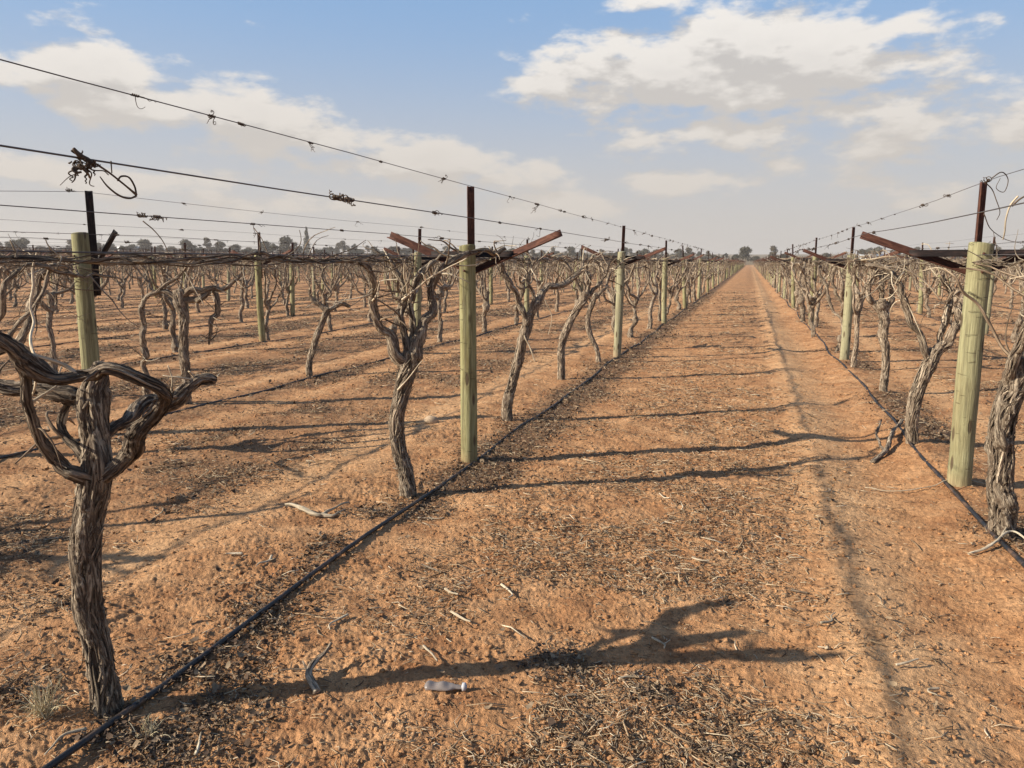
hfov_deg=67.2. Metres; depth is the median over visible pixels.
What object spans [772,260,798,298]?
grapevine
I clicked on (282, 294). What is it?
grapevine
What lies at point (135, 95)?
dried tendril
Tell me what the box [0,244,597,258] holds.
trellis wire
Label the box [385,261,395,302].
grapevine
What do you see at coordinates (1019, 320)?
grapevine
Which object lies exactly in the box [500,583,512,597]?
fallen stick
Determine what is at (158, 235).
loose cane
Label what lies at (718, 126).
sky
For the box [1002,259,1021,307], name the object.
grapevine
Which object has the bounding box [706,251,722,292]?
trellis post
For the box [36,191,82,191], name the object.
trellis wire
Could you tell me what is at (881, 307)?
grapevine
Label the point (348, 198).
dried tendril
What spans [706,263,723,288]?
grapevine
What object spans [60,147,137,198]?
cane knot
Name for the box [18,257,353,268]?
cane bundle
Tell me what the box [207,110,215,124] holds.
dried tendril
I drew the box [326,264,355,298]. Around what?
grapevine
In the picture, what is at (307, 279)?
grapevine
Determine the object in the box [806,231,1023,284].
cane bundle
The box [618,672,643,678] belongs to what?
fallen stick
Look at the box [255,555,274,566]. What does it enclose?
fallen stick
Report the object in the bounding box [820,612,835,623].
fallen stick
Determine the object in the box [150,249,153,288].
trellis post
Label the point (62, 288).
grapevine
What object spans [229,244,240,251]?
gum tree
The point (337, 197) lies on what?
dried tendril
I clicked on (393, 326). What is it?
grapevine
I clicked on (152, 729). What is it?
grass tuft
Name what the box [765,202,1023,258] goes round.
trellis wire
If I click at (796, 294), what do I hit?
grapevine
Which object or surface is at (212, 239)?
trellis wire
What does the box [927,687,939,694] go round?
fallen stick
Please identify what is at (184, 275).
trellis post
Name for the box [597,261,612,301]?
grapevine
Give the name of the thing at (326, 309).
grapevine
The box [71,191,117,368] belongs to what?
trellis post
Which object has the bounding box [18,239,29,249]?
gum tree
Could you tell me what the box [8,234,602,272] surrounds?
cane bundle
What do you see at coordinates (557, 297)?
grapevine
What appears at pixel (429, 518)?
fallen stick
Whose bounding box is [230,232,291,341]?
trellis post
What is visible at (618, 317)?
trellis post
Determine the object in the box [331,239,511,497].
grapevine
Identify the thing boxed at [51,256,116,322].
grapevine
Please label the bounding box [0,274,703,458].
drip line
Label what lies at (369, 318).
grapevine
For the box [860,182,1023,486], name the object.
trellis post
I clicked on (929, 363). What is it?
grapevine
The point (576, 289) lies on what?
grapevine
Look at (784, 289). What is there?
trellis post
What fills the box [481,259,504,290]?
grapevine
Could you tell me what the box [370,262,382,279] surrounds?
grapevine
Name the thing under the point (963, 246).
trellis wire
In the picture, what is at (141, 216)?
dried tendril
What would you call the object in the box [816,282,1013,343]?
drip line
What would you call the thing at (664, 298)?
trellis post
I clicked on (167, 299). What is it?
grapevine
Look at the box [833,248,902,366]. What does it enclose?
grapevine
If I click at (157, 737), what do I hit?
fallen stick
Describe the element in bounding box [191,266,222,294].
grapevine
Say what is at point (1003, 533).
fallen stick
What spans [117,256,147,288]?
grapevine
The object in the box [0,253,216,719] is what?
grapevine
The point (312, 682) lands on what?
fallen stick
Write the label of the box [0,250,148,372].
grapevine
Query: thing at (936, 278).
grapevine
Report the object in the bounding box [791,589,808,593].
fallen stick
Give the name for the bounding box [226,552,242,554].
fallen stick
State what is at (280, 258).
cane bundle
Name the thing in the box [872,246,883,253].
gum tree
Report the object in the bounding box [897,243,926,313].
trellis post
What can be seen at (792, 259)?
trellis post
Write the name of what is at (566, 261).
cane bundle
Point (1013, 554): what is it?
drip line
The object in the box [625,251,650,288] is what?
trellis post
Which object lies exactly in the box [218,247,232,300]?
trellis post
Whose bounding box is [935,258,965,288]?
grapevine
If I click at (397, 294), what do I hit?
trellis post
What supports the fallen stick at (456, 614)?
on the ground
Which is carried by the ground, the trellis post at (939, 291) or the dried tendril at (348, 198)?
the trellis post at (939, 291)
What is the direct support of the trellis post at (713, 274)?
on the ground
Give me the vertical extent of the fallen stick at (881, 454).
0.178 m
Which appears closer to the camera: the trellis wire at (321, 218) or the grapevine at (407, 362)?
the grapevine at (407, 362)
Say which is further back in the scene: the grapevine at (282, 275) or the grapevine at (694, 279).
the grapevine at (282, 275)
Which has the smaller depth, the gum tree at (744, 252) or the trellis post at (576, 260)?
the trellis post at (576, 260)
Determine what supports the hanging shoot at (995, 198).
hanging from the trellis wire at (936, 200)
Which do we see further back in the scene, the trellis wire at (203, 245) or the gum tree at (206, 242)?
the gum tree at (206, 242)
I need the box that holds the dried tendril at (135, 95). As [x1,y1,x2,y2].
[130,93,154,108]
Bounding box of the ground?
[0,252,1023,767]
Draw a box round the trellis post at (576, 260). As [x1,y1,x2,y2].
[562,245,597,295]
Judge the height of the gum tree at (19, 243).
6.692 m
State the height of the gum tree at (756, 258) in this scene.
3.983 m
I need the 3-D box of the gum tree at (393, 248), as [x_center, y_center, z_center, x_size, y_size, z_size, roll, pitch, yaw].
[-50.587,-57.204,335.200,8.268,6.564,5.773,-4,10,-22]
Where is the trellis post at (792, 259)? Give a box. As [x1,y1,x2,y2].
[770,244,811,307]
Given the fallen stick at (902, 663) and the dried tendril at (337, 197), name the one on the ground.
the fallen stick at (902, 663)
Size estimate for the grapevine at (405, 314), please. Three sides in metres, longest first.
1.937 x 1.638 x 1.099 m
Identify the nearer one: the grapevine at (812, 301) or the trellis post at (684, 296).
the grapevine at (812, 301)
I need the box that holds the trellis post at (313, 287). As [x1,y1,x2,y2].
[299,247,328,298]
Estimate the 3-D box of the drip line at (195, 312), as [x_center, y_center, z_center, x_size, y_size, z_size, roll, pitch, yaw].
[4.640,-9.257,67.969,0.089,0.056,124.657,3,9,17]
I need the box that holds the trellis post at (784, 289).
[771,250,803,298]
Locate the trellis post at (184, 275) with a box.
[166,243,206,310]
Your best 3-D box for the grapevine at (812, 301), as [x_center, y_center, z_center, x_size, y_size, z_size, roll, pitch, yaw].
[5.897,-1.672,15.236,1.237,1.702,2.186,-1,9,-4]
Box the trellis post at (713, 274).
[712,253,724,287]
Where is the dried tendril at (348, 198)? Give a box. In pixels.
[342,195,355,205]
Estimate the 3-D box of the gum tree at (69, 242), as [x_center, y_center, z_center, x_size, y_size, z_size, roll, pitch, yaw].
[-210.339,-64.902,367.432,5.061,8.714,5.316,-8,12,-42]
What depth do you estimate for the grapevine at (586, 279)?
27.64 m
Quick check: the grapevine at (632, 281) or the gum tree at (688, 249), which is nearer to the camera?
the grapevine at (632, 281)
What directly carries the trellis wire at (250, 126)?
attached to the trellis post at (468, 356)
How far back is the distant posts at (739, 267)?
121.85 m
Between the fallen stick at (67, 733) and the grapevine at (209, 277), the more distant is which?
the grapevine at (209, 277)
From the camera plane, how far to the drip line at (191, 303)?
25.67 m
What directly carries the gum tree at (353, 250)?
on the ground
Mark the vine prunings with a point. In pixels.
(668, 763)
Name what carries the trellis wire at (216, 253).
attached to the distant posts at (739, 267)
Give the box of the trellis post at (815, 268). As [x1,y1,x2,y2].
[784,238,846,324]
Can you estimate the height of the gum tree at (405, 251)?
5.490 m
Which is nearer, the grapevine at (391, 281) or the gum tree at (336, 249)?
the grapevine at (391, 281)
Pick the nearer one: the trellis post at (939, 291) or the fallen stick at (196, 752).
the fallen stick at (196, 752)
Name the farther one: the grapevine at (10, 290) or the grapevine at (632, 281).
the grapevine at (632, 281)
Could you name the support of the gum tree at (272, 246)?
on the ground
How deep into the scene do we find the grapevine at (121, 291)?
29.02 m
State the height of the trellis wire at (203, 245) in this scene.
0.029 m
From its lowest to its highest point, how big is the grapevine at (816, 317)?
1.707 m
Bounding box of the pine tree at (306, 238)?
[303,228,310,252]
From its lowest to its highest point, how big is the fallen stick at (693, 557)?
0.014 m
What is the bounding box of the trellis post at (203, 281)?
[192,250,209,286]
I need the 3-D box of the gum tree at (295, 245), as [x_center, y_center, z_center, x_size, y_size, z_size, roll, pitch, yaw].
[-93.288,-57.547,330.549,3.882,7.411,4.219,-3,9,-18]
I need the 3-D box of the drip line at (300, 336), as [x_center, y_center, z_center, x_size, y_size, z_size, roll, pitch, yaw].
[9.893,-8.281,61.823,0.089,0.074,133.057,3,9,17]
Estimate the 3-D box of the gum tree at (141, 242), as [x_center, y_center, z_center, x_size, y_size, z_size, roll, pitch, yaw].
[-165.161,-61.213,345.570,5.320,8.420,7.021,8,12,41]
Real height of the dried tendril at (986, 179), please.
0.035 m
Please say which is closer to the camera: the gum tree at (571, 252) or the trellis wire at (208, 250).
the trellis wire at (208, 250)
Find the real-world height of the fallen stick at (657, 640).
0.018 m
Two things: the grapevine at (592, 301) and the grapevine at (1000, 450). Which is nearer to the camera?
the grapevine at (1000, 450)
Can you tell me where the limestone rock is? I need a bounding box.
[423,416,438,423]
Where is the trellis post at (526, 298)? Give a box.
[514,239,553,311]
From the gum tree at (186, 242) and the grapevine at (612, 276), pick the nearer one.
the grapevine at (612, 276)
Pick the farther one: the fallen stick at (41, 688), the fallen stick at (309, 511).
the fallen stick at (309, 511)
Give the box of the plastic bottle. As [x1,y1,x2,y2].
[424,680,466,691]
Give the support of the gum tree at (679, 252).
on the ground
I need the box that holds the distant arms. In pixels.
[1,248,894,261]
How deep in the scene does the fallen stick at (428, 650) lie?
2.96 m
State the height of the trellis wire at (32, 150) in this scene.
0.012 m
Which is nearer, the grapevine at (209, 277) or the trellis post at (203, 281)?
the grapevine at (209, 277)
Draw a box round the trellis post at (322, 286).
[315,249,337,290]
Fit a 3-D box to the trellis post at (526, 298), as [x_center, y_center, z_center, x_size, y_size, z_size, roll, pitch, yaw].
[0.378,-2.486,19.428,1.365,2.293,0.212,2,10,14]
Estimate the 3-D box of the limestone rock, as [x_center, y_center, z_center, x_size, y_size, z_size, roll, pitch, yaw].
[-0.763,0.341,7.213,0.142,0.092,0.106,3,9,17]
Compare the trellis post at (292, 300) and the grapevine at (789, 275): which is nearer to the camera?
the trellis post at (292, 300)
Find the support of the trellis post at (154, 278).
on the ground
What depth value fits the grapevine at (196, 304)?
23.04 m
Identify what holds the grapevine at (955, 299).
on the ground
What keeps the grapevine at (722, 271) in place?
on the ground
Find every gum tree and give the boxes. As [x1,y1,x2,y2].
[8,239,25,248]
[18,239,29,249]
[66,240,71,247]
[136,239,151,250]
[178,239,191,251]
[186,245,199,251]
[202,237,212,248]
[214,241,225,252]
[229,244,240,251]
[261,241,271,251]
[268,243,278,251]
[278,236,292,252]
[291,242,298,253]
[334,243,340,252]
[338,240,346,251]
[347,248,355,254]
[351,249,365,254]
[388,246,402,253]
[403,248,409,254]
[566,246,575,256]
[641,248,649,254]
[675,248,681,259]
[684,247,693,258]
[731,254,739,259]
[737,246,753,264]
[751,256,759,260]
[768,245,777,258]
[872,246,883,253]
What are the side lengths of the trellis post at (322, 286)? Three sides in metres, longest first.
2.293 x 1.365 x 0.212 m
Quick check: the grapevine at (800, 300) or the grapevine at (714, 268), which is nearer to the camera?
the grapevine at (800, 300)
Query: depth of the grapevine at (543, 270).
34.08 m
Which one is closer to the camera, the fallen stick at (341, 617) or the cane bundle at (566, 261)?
the fallen stick at (341, 617)
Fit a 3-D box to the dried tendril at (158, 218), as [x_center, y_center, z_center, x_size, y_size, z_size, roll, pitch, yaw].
[-1.652,-0.773,3.593,0.032,0.031,0.127,2,9,14]
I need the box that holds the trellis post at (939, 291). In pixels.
[938,257,954,295]
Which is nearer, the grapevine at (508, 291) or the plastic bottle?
the plastic bottle
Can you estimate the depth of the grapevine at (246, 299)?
25.45 m
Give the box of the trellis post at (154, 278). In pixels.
[152,246,166,297]
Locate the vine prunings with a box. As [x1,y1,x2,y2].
[0,289,1023,767]
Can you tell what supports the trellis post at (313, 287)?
on the ground
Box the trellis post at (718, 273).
[709,259,728,284]
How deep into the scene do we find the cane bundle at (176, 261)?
11.74 m
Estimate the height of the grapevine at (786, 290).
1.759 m
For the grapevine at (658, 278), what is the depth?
19.48 m
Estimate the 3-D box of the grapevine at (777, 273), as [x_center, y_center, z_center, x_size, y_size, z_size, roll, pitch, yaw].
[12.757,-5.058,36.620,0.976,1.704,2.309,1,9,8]
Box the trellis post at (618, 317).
[581,226,666,357]
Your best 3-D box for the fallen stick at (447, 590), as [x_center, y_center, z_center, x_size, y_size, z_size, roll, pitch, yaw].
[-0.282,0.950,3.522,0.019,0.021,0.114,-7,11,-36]
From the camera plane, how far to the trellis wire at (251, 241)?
19.65 m
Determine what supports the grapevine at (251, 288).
on the ground
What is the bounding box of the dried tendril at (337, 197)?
[329,189,353,202]
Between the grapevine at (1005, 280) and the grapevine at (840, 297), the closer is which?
the grapevine at (840, 297)
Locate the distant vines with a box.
[0,248,1018,281]
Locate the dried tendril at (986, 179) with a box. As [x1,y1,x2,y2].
[980,176,991,182]
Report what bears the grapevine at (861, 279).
on the ground
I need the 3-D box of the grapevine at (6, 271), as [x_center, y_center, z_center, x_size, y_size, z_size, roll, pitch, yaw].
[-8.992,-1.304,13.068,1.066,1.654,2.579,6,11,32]
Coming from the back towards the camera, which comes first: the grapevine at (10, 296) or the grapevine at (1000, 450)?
the grapevine at (10, 296)
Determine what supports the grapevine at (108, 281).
on the ground
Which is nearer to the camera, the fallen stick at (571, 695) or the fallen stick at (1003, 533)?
the fallen stick at (571, 695)
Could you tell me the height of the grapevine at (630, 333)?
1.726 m
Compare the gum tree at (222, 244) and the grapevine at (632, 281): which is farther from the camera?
the gum tree at (222, 244)
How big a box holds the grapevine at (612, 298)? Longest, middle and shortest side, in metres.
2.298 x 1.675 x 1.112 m
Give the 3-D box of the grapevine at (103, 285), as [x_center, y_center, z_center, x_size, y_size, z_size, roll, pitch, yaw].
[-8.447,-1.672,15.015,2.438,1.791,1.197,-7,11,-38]
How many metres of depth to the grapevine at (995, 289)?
27.13 m
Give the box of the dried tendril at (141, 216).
[136,211,150,217]
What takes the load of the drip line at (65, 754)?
on the ground
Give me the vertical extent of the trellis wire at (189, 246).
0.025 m
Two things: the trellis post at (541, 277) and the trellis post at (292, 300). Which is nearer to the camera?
the trellis post at (292, 300)
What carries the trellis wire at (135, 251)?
attached to the distant arms
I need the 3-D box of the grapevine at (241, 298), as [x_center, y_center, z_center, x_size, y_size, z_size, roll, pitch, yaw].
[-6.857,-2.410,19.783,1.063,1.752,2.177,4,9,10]
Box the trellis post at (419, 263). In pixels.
[382,229,453,325]
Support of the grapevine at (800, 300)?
on the ground
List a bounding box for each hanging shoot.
[984,214,1020,242]
[985,182,999,218]
[992,172,1008,192]
[1002,196,1018,239]
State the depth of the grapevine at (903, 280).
25.10 m
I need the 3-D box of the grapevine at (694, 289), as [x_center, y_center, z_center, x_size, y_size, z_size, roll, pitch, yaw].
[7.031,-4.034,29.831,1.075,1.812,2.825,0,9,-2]
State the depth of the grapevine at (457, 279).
34.28 m
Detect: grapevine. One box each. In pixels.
[0,246,138,355]
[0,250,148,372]
[0,252,133,338]
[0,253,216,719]
[0,261,39,303]
[0,263,27,321]
[1,262,37,306]
[2,264,22,299]
[37,262,62,312]
[47,256,74,302]
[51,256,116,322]
[60,274,65,296]
[99,252,207,352]
[99,258,133,307]
[99,258,135,299]
[101,264,113,294]
[104,255,169,313]
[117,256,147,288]
[119,248,251,404]
[133,254,211,329]
[152,257,196,289]
[156,257,191,288]
[173,259,218,311]
[179,263,223,301]
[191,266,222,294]
[205,262,262,307]
[207,255,254,321]
[211,259,224,284]
[223,262,245,292]
[234,261,262,298]
[249,260,292,340]
[263,262,305,304]
[276,262,298,295]
[279,256,303,315]
[289,257,356,329]
[298,256,367,376]
[300,263,324,300]
[300,265,318,292]
[302,259,357,310]
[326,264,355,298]
[330,257,383,321]
[330,262,379,307]
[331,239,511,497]
[366,250,436,332]
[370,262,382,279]
[376,263,409,316]
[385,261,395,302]
[394,254,492,341]
[434,261,456,311]
[447,267,458,288]
[456,245,595,420]
[476,260,490,331]
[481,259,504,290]
[498,261,513,300]
[505,257,544,323]
[513,260,558,317]
[530,262,556,279]
[541,250,619,379]
[543,262,559,293]
[549,256,578,311]
[552,262,570,291]
[560,258,592,305]
[579,253,635,361]
[581,255,648,332]
[585,260,603,303]
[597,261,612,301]
[600,263,630,290]
[610,257,661,337]
[631,254,675,328]
[631,264,640,292]
[635,258,688,320]
[650,258,691,314]
[668,261,703,304]
[670,259,700,309]
[685,258,709,299]
[686,259,712,302]
[691,259,718,294]
[694,260,718,291]
[698,261,717,292]
[705,259,719,279]
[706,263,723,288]
[720,263,730,282]
[764,260,776,287]
[764,262,773,286]
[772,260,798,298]
[773,258,784,296]
[774,263,788,292]
[776,258,795,298]
[777,257,795,302]
[781,256,845,337]
[783,257,830,326]
[794,259,810,309]
[795,256,828,321]
[811,253,888,350]
[826,249,927,391]
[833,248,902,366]
[857,266,864,291]
[860,244,996,444]
[892,259,930,307]
[902,258,959,317]
[908,259,953,311]
[918,263,943,293]
[931,257,964,323]
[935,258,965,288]
[944,263,1023,538]
[993,267,1007,294]
[994,257,1023,341]
[999,267,1012,293]
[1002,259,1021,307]
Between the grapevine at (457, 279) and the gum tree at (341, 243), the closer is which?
the grapevine at (457, 279)
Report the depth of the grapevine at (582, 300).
9.76 m
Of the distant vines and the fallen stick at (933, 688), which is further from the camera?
the distant vines
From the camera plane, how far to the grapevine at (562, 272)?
38.35 m
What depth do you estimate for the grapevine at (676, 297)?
24.12 m
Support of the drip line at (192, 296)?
on the ground
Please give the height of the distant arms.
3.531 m
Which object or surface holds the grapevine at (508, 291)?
on the ground
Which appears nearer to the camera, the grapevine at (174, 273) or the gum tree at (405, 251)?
the grapevine at (174, 273)
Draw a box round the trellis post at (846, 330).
[802,227,900,359]
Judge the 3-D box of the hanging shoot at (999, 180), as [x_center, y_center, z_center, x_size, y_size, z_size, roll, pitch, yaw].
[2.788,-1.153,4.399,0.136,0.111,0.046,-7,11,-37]
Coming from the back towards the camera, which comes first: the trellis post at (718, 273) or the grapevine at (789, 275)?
the trellis post at (718, 273)
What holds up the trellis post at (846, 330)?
on the ground
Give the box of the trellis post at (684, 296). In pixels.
[662,245,703,308]
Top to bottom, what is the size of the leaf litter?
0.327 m
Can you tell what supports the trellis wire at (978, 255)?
attached to the distant posts at (739, 267)
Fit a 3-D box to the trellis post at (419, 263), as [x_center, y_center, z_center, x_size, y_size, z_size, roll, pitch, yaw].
[-1.594,-1.464,13.034,1.365,2.293,0.208,4,8,14]
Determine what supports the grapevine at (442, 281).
on the ground
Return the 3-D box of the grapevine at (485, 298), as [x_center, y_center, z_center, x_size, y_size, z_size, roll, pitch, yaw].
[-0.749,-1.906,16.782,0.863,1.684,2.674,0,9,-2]
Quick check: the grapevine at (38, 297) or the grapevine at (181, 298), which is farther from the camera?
the grapevine at (181, 298)
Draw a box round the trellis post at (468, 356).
[387,186,562,462]
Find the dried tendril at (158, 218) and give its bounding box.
[149,215,166,221]
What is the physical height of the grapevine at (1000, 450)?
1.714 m
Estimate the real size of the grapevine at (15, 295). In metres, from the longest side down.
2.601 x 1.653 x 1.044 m
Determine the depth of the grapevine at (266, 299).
14.94 m
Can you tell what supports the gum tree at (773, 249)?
on the ground
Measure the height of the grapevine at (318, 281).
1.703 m
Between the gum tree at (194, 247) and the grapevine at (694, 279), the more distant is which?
the gum tree at (194, 247)
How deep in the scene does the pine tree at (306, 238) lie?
399.04 m
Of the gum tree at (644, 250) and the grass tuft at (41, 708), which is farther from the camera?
the gum tree at (644, 250)
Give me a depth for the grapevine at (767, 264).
45.15 m
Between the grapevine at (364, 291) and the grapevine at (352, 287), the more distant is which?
the grapevine at (352, 287)
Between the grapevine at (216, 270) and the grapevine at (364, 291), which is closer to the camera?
the grapevine at (364, 291)
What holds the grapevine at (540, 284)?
on the ground
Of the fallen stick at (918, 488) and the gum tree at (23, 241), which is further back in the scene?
the gum tree at (23, 241)
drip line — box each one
[0,274,613,330]
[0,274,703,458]
[6,276,555,317]
[7,271,596,307]
[29,274,644,347]
[41,278,727,767]
[125,281,631,363]
[760,273,1023,567]
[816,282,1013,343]
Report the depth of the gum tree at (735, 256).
312.18 m
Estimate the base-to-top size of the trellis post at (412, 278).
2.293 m
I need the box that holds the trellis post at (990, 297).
[964,237,996,333]
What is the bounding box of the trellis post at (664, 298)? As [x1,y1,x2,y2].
[638,240,694,323]
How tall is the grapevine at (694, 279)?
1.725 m
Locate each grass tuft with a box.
[4,673,76,726]
[129,713,170,738]
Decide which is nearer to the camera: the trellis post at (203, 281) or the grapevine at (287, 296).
the grapevine at (287, 296)
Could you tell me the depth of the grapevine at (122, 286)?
24.68 m
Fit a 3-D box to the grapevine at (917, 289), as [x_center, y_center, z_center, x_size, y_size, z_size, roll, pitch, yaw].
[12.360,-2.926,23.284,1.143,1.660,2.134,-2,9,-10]
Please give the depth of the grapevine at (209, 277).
28.89 m
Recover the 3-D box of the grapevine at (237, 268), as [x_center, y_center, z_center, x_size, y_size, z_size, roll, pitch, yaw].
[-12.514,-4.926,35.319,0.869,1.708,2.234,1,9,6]
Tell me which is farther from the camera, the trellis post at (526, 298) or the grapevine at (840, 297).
the trellis post at (526, 298)
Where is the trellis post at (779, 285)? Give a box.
[767,253,780,291]
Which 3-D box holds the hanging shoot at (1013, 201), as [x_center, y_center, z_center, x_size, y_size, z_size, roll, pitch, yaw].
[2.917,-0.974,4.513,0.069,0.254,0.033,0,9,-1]
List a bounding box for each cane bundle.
[0,227,416,293]
[0,249,516,265]
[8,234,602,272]
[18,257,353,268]
[476,235,680,271]
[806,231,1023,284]
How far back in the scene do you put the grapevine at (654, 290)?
17.44 m
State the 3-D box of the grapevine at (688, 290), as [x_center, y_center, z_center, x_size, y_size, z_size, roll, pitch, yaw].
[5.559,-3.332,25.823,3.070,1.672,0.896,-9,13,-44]
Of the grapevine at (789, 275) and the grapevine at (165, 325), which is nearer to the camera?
the grapevine at (165, 325)
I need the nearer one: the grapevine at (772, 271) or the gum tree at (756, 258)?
the grapevine at (772, 271)
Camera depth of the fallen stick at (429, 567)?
3.82 m
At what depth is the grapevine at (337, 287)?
23.88 m
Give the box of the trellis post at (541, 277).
[537,251,552,282]
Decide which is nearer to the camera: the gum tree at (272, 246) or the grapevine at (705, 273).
the grapevine at (705, 273)
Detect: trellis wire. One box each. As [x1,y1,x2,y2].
[0,59,733,257]
[0,144,740,260]
[0,205,704,258]
[0,219,670,257]
[0,231,687,259]
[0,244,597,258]
[0,247,572,258]
[0,250,717,261]
[4,241,589,257]
[10,237,534,255]
[21,238,580,256]
[34,250,482,257]
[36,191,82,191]
[96,193,725,259]
[131,236,566,254]
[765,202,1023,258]
[781,169,1023,251]
[812,241,1021,257]
[818,254,1023,260]
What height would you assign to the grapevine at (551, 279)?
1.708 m
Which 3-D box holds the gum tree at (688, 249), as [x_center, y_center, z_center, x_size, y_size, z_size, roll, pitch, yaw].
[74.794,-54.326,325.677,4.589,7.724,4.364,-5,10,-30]
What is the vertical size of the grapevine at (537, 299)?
1.737 m
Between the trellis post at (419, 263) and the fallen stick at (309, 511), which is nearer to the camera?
the fallen stick at (309, 511)
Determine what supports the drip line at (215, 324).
on the ground
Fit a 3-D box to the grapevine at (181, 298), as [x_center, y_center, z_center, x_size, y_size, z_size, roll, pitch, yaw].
[-3.364,-0.541,8.029,1.369,1.730,0.667,-2,9,-11]
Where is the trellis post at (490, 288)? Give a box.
[486,246,492,303]
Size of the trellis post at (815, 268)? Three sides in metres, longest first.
2.293 x 1.365 x 0.204 m
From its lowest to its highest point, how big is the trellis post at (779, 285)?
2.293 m
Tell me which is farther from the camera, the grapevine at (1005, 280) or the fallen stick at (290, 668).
the grapevine at (1005, 280)
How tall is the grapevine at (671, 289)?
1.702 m
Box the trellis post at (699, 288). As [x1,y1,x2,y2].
[684,248,717,298]
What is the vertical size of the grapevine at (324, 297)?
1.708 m
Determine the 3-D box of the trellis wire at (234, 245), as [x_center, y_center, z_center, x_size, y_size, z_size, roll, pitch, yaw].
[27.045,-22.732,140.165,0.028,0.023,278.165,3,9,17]
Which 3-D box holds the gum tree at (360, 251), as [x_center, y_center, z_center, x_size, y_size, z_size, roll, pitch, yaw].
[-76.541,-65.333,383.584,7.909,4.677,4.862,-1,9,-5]
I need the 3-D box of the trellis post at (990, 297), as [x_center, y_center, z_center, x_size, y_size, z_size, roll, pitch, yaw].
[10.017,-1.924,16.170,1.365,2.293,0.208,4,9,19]
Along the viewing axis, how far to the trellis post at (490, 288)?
27.43 m
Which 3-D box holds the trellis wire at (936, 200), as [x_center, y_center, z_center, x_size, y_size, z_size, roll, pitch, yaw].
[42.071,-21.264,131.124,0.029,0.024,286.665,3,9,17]
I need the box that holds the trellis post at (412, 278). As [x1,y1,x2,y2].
[396,249,428,306]
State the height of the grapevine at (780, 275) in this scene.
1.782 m
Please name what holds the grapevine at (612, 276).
on the ground
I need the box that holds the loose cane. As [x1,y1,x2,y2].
[143,221,175,261]
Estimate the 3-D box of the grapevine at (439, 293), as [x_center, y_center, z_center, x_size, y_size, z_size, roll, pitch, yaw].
[-1.216,-1.600,14.742,0.824,1.719,2.406,7,11,37]
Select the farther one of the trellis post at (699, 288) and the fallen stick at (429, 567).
the trellis post at (699, 288)
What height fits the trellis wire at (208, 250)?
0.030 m
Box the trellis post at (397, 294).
[396,246,402,302]
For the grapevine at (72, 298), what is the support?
on the ground
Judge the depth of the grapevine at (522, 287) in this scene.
18.76 m
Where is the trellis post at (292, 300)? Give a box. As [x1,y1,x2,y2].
[289,242,314,315]
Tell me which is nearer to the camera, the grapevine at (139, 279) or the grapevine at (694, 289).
the grapevine at (139, 279)
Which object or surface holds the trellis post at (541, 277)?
on the ground
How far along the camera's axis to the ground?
4.11 m
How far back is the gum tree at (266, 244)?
352.48 m
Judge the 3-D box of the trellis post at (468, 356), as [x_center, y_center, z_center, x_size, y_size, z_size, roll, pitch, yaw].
[-0.317,-0.297,5.734,1.365,2.293,0.206,3,9,17]
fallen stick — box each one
[33,680,51,689]
[44,727,86,754]
[156,735,175,741]
[194,732,201,755]
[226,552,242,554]
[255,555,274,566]
[279,662,327,670]
[285,501,349,516]
[302,642,332,694]
[328,613,348,629]
[418,517,443,518]
[421,563,440,571]
[422,645,437,661]
[444,587,458,594]
[450,610,470,621]
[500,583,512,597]
[565,693,576,702]
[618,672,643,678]
[651,636,669,648]
[691,556,708,561]
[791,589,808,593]
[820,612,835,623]
[865,480,985,491]
[870,419,903,463]
[895,658,918,665]
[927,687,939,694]
[967,527,1023,554]
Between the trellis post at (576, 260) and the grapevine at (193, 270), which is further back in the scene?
the grapevine at (193, 270)
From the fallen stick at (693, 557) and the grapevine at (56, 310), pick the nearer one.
the fallen stick at (693, 557)
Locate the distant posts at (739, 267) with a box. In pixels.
[247,263,1022,272]
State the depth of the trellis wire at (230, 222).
3.89 m
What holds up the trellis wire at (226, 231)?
attached to the trellis post at (412, 278)
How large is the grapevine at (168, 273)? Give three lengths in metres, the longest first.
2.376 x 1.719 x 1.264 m
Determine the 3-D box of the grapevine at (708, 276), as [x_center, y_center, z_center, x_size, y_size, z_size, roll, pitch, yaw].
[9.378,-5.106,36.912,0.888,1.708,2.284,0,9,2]
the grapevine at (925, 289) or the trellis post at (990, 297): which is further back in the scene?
the grapevine at (925, 289)
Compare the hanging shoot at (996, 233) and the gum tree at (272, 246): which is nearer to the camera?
the hanging shoot at (996, 233)
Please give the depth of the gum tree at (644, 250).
363.46 m
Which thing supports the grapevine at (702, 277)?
on the ground
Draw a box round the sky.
[0,0,1023,254]
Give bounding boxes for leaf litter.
[0,291,1023,767]

